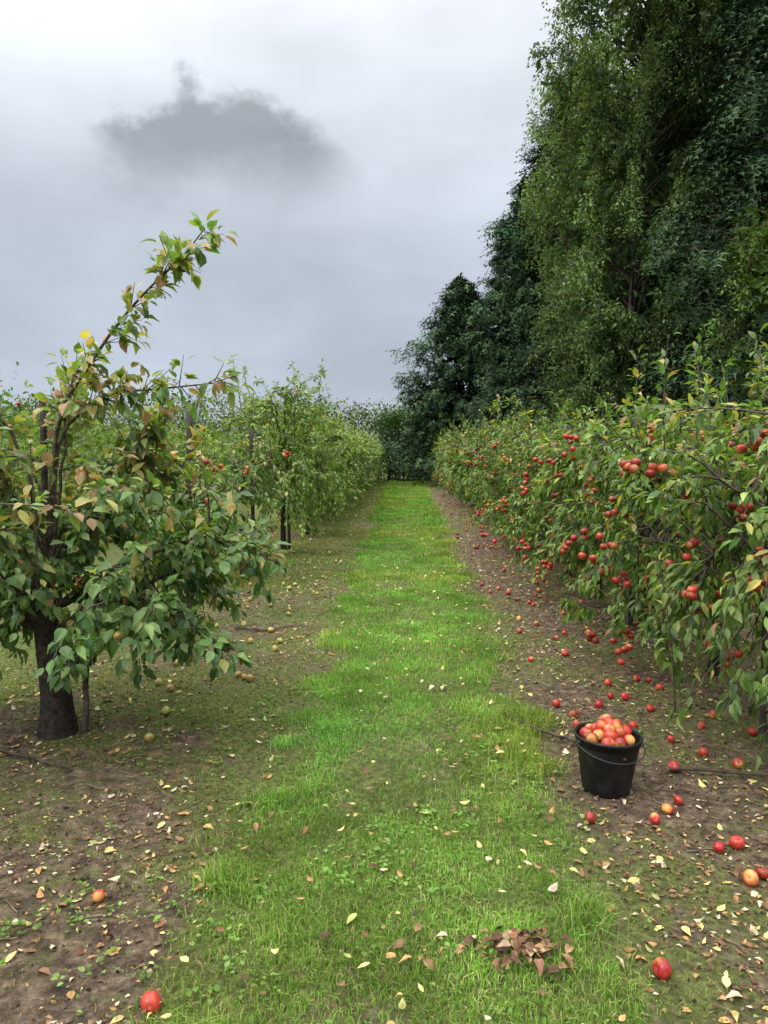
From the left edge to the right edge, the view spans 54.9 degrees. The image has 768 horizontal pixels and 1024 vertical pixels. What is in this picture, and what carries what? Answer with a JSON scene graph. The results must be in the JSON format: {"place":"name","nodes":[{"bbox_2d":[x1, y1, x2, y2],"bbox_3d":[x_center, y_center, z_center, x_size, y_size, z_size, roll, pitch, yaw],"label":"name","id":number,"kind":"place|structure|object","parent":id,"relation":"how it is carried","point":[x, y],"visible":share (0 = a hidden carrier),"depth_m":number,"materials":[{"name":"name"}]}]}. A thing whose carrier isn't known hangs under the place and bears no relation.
{"place":"outdoors","nodes":[
{"label":"outdoors","id":0,"kind":"place"},
{"bbox_2d":[0,0,650,455],"label":"sky","id":1,"kind":"structure","parent":0,"point":[357,153],"materials":[{"name":"grey"}]},
{"bbox_2d":[0,460,767,1023],"bbox_3d":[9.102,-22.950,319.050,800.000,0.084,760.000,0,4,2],"label":"ground","id":2,"kind":"structure","parent":0,"point":[32,992],"depth_m":3.35,"materials":[{"name":"soil"}]},
{"bbox_2d":[0,748,69,768],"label":"fallen branch","id":3,"kind":"object","parent":2,"relation":"on","point":[24,755],"visible":1,"depth_m":3.89,"materials":[{"name":"brown wood"}]},
{"bbox_2d":[39,400,47,541],"bbox_3d":[-2.063,0.322,4.519,0.063,2.005,0.044,0,4,2],"label":"wooden post","id":4,"kind":"object","parent":2,"relation":"on","point":[44,468],"visible":0.09,"depth_m":4.45,"materials":[{"name":"brown wood"}]},
{"bbox_2d":[0,387,249,503],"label":"orchard row","id":5,"kind":"object","parent":2,"relation":"on","point":[50,414],"visible":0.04,"depth_m":21.86,"materials":[{"name":"green plant"}]},
{"bbox_2d":[0,361,280,553],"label":"orchard row","id":6,"kind":"object","parent":2,"relation":"on","point":[85,456],"visible":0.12,"depth_m":13.17,"materials":[{"name":"green plant"}]},
{"bbox_2d":[0,209,295,740],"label":"apple tree","id":7,"kind":"object","parent":2,"relation":"on","point":[34,569],"visible":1,"depth_m":4.03,"materials":[{"name":"green plant"}]},
{"bbox_2d":[100,399,241,614],"bbox_3d":[-1.904,0.020,6.731,1.330,2.167,1.358,-4,6,-39],"label":"apple tree","id":8,"kind":"object","parent":2,"relation":"on","point":[191,505],"visible":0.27,"depth_m":6.50,"materials":[{"name":"green plant"}]},
{"bbox_2d":[185,412,192,609],"bbox_3d":[-1.803,0.100,6.832,0.112,2.025,0.063,0,4,2],"label":"wooden post","id":9,"kind":"object","parent":2,"relation":"on","point":[189,421],"visible":0.23,"depth_m":6.75,"materials":[{"name":"brown wood"}]},
{"bbox_2d":[0,383,456,480],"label":"hedge","id":10,"kind":"object","parent":2,"relation":"on","point":[364,414],"visible":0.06,"depth_m":46.84,"materials":[{"name":"green plant"}]},
{"bbox_2d":[180,398,299,580],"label":"apple tree","id":11,"kind":"object","parent":2,"relation":"on","point":[245,472],"visible":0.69,"depth_m":9.34,"materials":[{"name":"green plant"}]},
{"bbox_2d":[249,428,255,575],"bbox_3d":[-1.714,-0.100,9.674,0.068,1.984,0.052,0,4,2],"label":"wooden post","id":12,"kind":"object","parent":2,"relation":"on","point":[251,456],"visible":0.48,"depth_m":9.62,"materials":[{"name":"brown wood"}]},
{"bbox_2d":[234,624,302,630],"bbox_3d":[-1.050,1.055,6.736,0.621,0.036,0.116,-1,4,-7],"label":"fallen branch","id":13,"kind":"object","parent":2,"relation":"on","point":[247,628],"visible":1,"depth_m":6.72,"materials":[{"name":"brown wood"}]},
{"bbox_2d":[210,355,348,554],"bbox_3d":[-1.610,-0.926,11.921,2.126,3.278,2.729,0,4,2],"label":"apple tree","id":14,"kind":"object","parent":2,"relation":"on","point":[296,468],"visible":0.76,"depth_m":11.49,"materials":[{"name":"green plant"}]},
{"bbox_2d":[286,436,290,548],"bbox_3d":[-1.623,-0.314,12.564,0.065,2.004,0.059,0,4,2],"label":"wooden post","id":15,"kind":"object","parent":2,"relation":"on","point":[288,534],"visible":0.2,"depth_m":12.60,"materials":[{"name":"brown wood"}]},
{"bbox_2d":[253,402,357,534],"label":"apple tree","id":16,"kind":"object","parent":2,"relation":"on","point":[319,501],"visible":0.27,"depth_m":14.16,"materials":[{"name":"green plant"}]},
{"bbox_2d":[262,412,362,522],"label":"apple tree","id":17,"kind":"object","parent":2,"relation":"on","point":[343,451],"visible":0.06,"depth_m":16.85,"materials":[{"name":"green plant"}]},
{"bbox_2d":[313,405,369,517],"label":"apple tree","id":18,"kind":"object","parent":2,"relation":"on","point":[354,467],"visible":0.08,"depth_m":18.31,"materials":[{"name":"green plant"}]},
{"bbox_2d":[315,424,368,506],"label":"apple tree","id":19,"kind":"object","parent":2,"relation":"on","point":[362,459],"visible":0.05,"depth_m":22.74,"materials":[{"name":"green plant"}]},
{"bbox_2d":[314,416,371,511],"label":"apple tree","id":20,"kind":"object","parent":2,"relation":"on","point":[355,455],"visible":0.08,"depth_m":20.28,"materials":[{"name":"green plant"}]},
{"bbox_2d":[331,419,375,502],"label":"apple tree","id":21,"kind":"object","parent":2,"relation":"on","point":[365,470],"visible":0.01,"depth_m":23.56,"materials":[{"name":"green plant"}]},
{"bbox_2d":[339,424,373,500],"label":"apple tree","id":22,"kind":"object","parent":2,"relation":"on","point":[368,458],"visible":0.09,"depth_m":25.43,"materials":[{"name":"green plant"}]},
{"bbox_2d":[348,423,379,497],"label":"apple tree","id":23,"kind":"object","parent":2,"relation":"on","point":[373,466],"visible":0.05,"depth_m":27.15,"materials":[{"name":"green plant"}]},
{"bbox_2d":[351,443,376,494],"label":"apple tree","id":24,"kind":"object","parent":2,"relation":"on","point":[372,475],"depth_m":29.21,"materials":[{"name":"green plant"}]},
{"bbox_2d":[353,430,378,489],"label":"apple tree","id":25,"kind":"object","parent":2,"relation":"on","point":[374,457],"visible":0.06,"depth_m":30.85,"materials":[{"name":"green plant"}]},
{"bbox_2d":[360,432,385,482],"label":"apple tree","id":26,"kind":"object","parent":2,"relation":"on","point":[376,459],"visible":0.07,"depth_m":33.06,"materials":[{"name":"green plant"}]},
{"bbox_2d":[371,437,384,481],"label":"apple tree","id":27,"kind":"object","parent":2,"relation":"on","point":[381,466],"visible":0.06,"depth_m":40.27,"materials":[{"name":"green plant"}]},
{"bbox_2d":[0,563,759,1023],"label":"weeds","id":28,"kind":"object","parent":2,"relation":"on","point":[226,965],"visible":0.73,"depth_m":2.93,"materials":[{"name":"green plant"}]},
{"bbox_2d":[0,565,767,1023],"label":"soil clods","id":29,"kind":"object","parent":2,"relation":"on","point":[108,929],"visible":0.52,"depth_m":3.36,"materials":[{"name":"brown soil"}]},
{"bbox_2d":[0,484,767,1023],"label":"fallen leaves","id":30,"kind":"object","parent":2,"relation":"on","point":[80,950],"depth_m":3.15,"materials":[{"name":"plant"}]},
{"bbox_2d":[0,565,767,1023],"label":"twig litter","id":31,"kind":"object","parent":2,"relation":"on","point":[290,677],"visible":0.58,"depth_m":3.84,"materials":[{"name":"brown wood"}]},
{"bbox_2d":[371,404,443,481],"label":"hedge","id":32,"kind":"object","parent":2,"relation":"on","point":[394,421],"visible":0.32,"depth_m":44.44,"materials":[{"name":"green plant"}]},
{"bbox_2d":[92,499,767,1014],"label":"fallen apples","id":33,"kind":"object","parent":2,"relation":"on","point":[660,967],"visible":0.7,"depth_m":4.15,"materials":[{"name":"red food"}]},
{"bbox_2d":[429,433,439,477],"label":"apple tree","id":34,"kind":"object","parent":2,"relation":"on","point":[433,472],"visible":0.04,"depth_m":37.76,"materials":[{"name":"green plant"}]},
{"bbox_2d":[429,435,445,483],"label":"apple tree","id":35,"kind":"object","parent":2,"relation":"on","point":[437,471],"visible":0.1,"depth_m":34.37,"materials":[{"name":"green plant"}]},
{"bbox_2d":[431,430,449,484],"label":"apple tree","id":36,"kind":"object","parent":2,"relation":"on","point":[437,449],"visible":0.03,"depth_m":36.12,"materials":[{"name":"green plant"}]},
{"bbox_2d":[435,434,445,477],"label":"apple tree","id":37,"kind":"object","parent":2,"relation":"on","point":[441,468],"visible":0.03,"depth_m":32.53,"materials":[{"name":"green plant"}]},
{"bbox_2d":[436,439,451,478],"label":"apple tree","id":38,"kind":"object","parent":2,"relation":"on","point":[441,458],"visible":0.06,"depth_m":30.88,"materials":[{"name":"green plant"}]},
{"bbox_2d":[380,272,508,484],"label":"conifer tree","id":39,"kind":"object","parent":2,"relation":"on","point":[448,397],"visible":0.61,"depth_m":37.89,"materials":[{"name":"green plant"}]},
{"bbox_2d":[441,429,458,479],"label":"apple tree","id":40,"kind":"object","parent":2,"relation":"on","point":[446,446],"visible":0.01,"depth_m":28.21,"materials":[{"name":"green plant"}]},
{"bbox_2d":[438,431,463,493],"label":"apple tree","id":41,"kind":"object","parent":2,"relation":"on","point":[444,475],"visible":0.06,"depth_m":29.00,"materials":[{"name":"green plant"}]},
{"bbox_2d":[440,428,469,499],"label":"apple tree","id":42,"kind":"object","parent":2,"relation":"on","point":[446,453],"visible":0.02,"depth_m":26.48,"materials":[{"name":"green plant"}]},
{"bbox_2d":[448,422,478,500],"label":"apple tree","id":43,"kind":"object","parent":2,"relation":"on","point":[454,427],"visible":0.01,"depth_m":22.01,"materials":[{"name":"green plant"}]},
{"bbox_2d":[440,424,489,504],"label":"apple tree","id":44,"kind":"object","parent":2,"relation":"on","point":[454,466],"visible":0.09,"depth_m":23.42,"materials":[{"name":"green plant"}]},
{"bbox_2d":[438,418,495,508],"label":"apple tree","id":45,"kind":"object","parent":2,"relation":"on","point":[462,471],"visible":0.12,"depth_m":20.41,"materials":[{"name":"green plant"}]},
{"bbox_2d":[443,426,494,494],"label":"apple tree","id":46,"kind":"object","parent":2,"relation":"on","point":[448,432],"visible":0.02,"depth_m":24.80,"materials":[{"name":"green plant"}]},
{"bbox_2d":[453,417,516,508],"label":"apple tree","id":47,"kind":"object","parent":2,"relation":"on","point":[471,463],"visible":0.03,"depth_m":18.86,"materials":[{"name":"green plant"}]},
{"bbox_2d":[458,411,531,512],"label":"apple tree","id":48,"kind":"object","parent":2,"relation":"on","point":[472,446],"visible":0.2,"depth_m":16.66,"materials":[{"name":"green plant"}]},
{"bbox_2d":[446,175,546,437],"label":"conifer tree","id":49,"kind":"object","parent":2,"relation":"on","point":[496,381],"visible":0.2,"depth_m":29.73,"materials":[{"name":"green plant"}]},
{"bbox_2d":[459,397,559,549],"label":"apple tree","id":50,"kind":"object","parent":2,"relation":"on","point":[487,475],"visible":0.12,"depth_m":12.35,"materials":[{"name":"green plant"}]},
{"bbox_2d":[472,402,556,520],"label":"apple tree","id":51,"kind":"object","parent":2,"relation":"on","point":[483,429],"visible":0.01,"depth_m":15.49,"materials":[{"name":"green plant"}]},
{"bbox_2d":[471,399,565,529],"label":"apple tree","id":52,"kind":"object","parent":2,"relation":"on","point":[491,429],"visible":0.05,"depth_m":13.90,"materials":[{"name":"green plant"}]},
{"bbox_2d":[423,925,625,982],"bbox_3d":[0.445,1.394,2.340,0.622,0.094,0.242,1,5,12],"label":"dead leaf pile","id":53,"kind":"object","parent":2,"relation":"on","point":[520,942],"visible":1,"depth_m":2.33,"materials":[{"name":"brown plant"}]},
{"bbox_2d":[474,394,592,559],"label":"apple tree","id":54,"kind":"object","parent":2,"relation":"on","point":[513,434],"visible":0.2,"depth_m":11.22,"materials":[{"name":"green plant"}]},
{"bbox_2d":[478,61,623,431],"bbox_3d":[6.140,-7.274,23.691,6.252,14.081,7.289,0,4,2],"label":"conifer tree","id":55,"kind":"object","parent":2,"relation":"on","point":[528,289],"visible":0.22,"depth_m":23.36,"materials":[{"name":"green plant"}]},
{"bbox_2d":[492,397,632,576],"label":"apple tree","id":56,"kind":"object","parent":2,"relation":"on","point":[509,483],"visible":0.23,"depth_m":9.43,"materials":[{"name":"green plant"}]},
{"bbox_2d":[564,425,571,574],"bbox_3d":[2.429,-0.120,9.754,0.069,2.054,0.063,0,4,2],"label":"wooden post","id":57,"kind":"object","parent":2,"relation":"on","point":[569,427],"visible":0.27,"depth_m":9.66,"materials":[{"name":"brown wood"}]},
{"bbox_2d":[480,381,679,598],"bbox_3d":[2.264,-0.229,8.355,2.341,2.456,2.223,0,4,2],"label":"apple tree","id":58,"kind":"object","parent":2,"relation":"on","point":[535,535],"visible":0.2,"depth_m":8.20,"materials":[{"name":"green plant"}]},
{"bbox_2d":[519,196,645,433],"bbox_3d":[6.026,-4.316,20.556,4.257,8.672,3.888,0,4,2],"label":"broadleaf tree","id":59,"kind":"object","parent":2,"relation":"on","point":[548,278],"visible":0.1,"depth_m":20.40,"materials":[{"name":"green plant"}]},
{"bbox_2d":[573,714,645,799],"bbox_3d":[1.079,1.168,3.564,0.346,0.360,0.336,0,5,-16],"label":"bucket","id":60,"kind":"object","parent":2,"relation":"on","point":[608,747],"visible":1,"depth_m":3.48,"materials":[{"name":"black plastic"}]},
{"bbox_2d":[627,413,638,625],"bbox_3d":[2.349,0.101,6.964,0.069,2.054,0.063,0,4,2],"label":"wooden post","id":61,"kind":"object","parent":2,"relation":"on","point":[630,620],"visible":0.12,"depth_m":7.00,"materials":[{"name":"brown wood"}]},
{"bbox_2d":[519,377,749,627],"bbox_3d":[2.372,-0.071,6.765,2.094,2.375,2.224,0,4,2],"label":"apple tree","id":62,"kind":"object","parent":2,"relation":"on","point":[557,527],"visible":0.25,"depth_m":6.70,"materials":[{"name":"green plant"}]},
{"bbox_2d":[510,0,767,439],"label":"broadleaf tree","id":63,"kind":"object","parent":2,"relation":"on","point":[610,329],"visible":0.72,"depth_m":14.75,"materials":[{"name":"green plant"}]},
{"bbox_2d":[537,0,762,514],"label":"conifer tree","id":64,"kind":"object","parent":2,"relation":"on","point":[643,308],"visible":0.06,"depth_m":17.07,"materials":[{"name":"green plant"}]},
{"bbox_2d":[542,333,767,678],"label":"apple tree","id":65,"kind":"object","parent":2,"relation":"on","point":[626,553],"visible":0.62,"depth_m":5.18,"materials":[{"name":"green plant"}]},
{"bbox_2d":[596,323,767,772],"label":"apple tree","id":66,"kind":"object","parent":2,"relation":"on","point":[690,583],"visible":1,"depth_m":3.97,"materials":[{"name":"green plant"}]},
{"bbox_2d":[598,0,767,499],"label":"conifer tree","id":67,"kind":"object","parent":2,"relation":"on","point":[756,20],"visible":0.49,"depth_m":11.86,"materials":[{"name":"green plant"}]},
{"bbox_2d":[622,0,767,424],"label":"conifer tree","id":68,"kind":"object","parent":2,"relation":"on","point":[725,25],"visible":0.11,"depth_m":14.71,"materials":[{"name":"green plant"}]},
{"bbox_2d":[669,767,767,775],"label":"fallen branch","id":69,"kind":"object","parent":2,"relation":"on","point":[716,770],"visible":1,"depth_m":3.70,"materials":[{"name":"brown wood"}]},
{"bbox_2d":[670,206,767,554],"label":"broadleaf tree","id":70,"kind":"object","parent":2,"relation":"on","point":[753,251],"visible":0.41,"depth_m":10.63,"materials":[{"name":"green plant"}]},
{"bbox_2d":[758,490,767,743],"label":"wooden post","id":71,"kind":"object","parent":2,"relation":"on","point":[763,729],"visible":0.44,"depth_m":4.13,"materials":[{"name":"brown wood"}]},
{"bbox_2d":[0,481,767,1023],"bbox_3d":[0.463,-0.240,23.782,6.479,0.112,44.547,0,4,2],"label":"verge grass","id":72,"kind":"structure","parent":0,"point":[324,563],"depth_m":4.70,"materials":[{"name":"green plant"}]},
{"bbox_2d":[113,480,681,1023],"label":"grass path","id":73,"kind":"structure","parent":0,"point":[383,510],"depth_m":3.08,"materials":[{"name":"green plant"}]},
{"bbox_2d":[513,96,624,402],"bbox_3d":[7.905,-7.872,26.908,6.713,14.804,7.008,-3,6,-38],"label":"conifer tree","id":74,"kind":"object","parent":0,"point":[536,310],"visible":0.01,"depth_m":27.84,"materials":[{"name":"green plant"}]},
{"bbox_2d":[575,37,764,416],"bbox_3d":[8.758,-7.924,21.135,7.002,15.771,8.164,3,5,33],"label":"conifer tree","id":75,"kind":"object","parent":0,"point":[645,171],"depth_m":20.76,"materials":[{"name":"green plant"}]}
]}

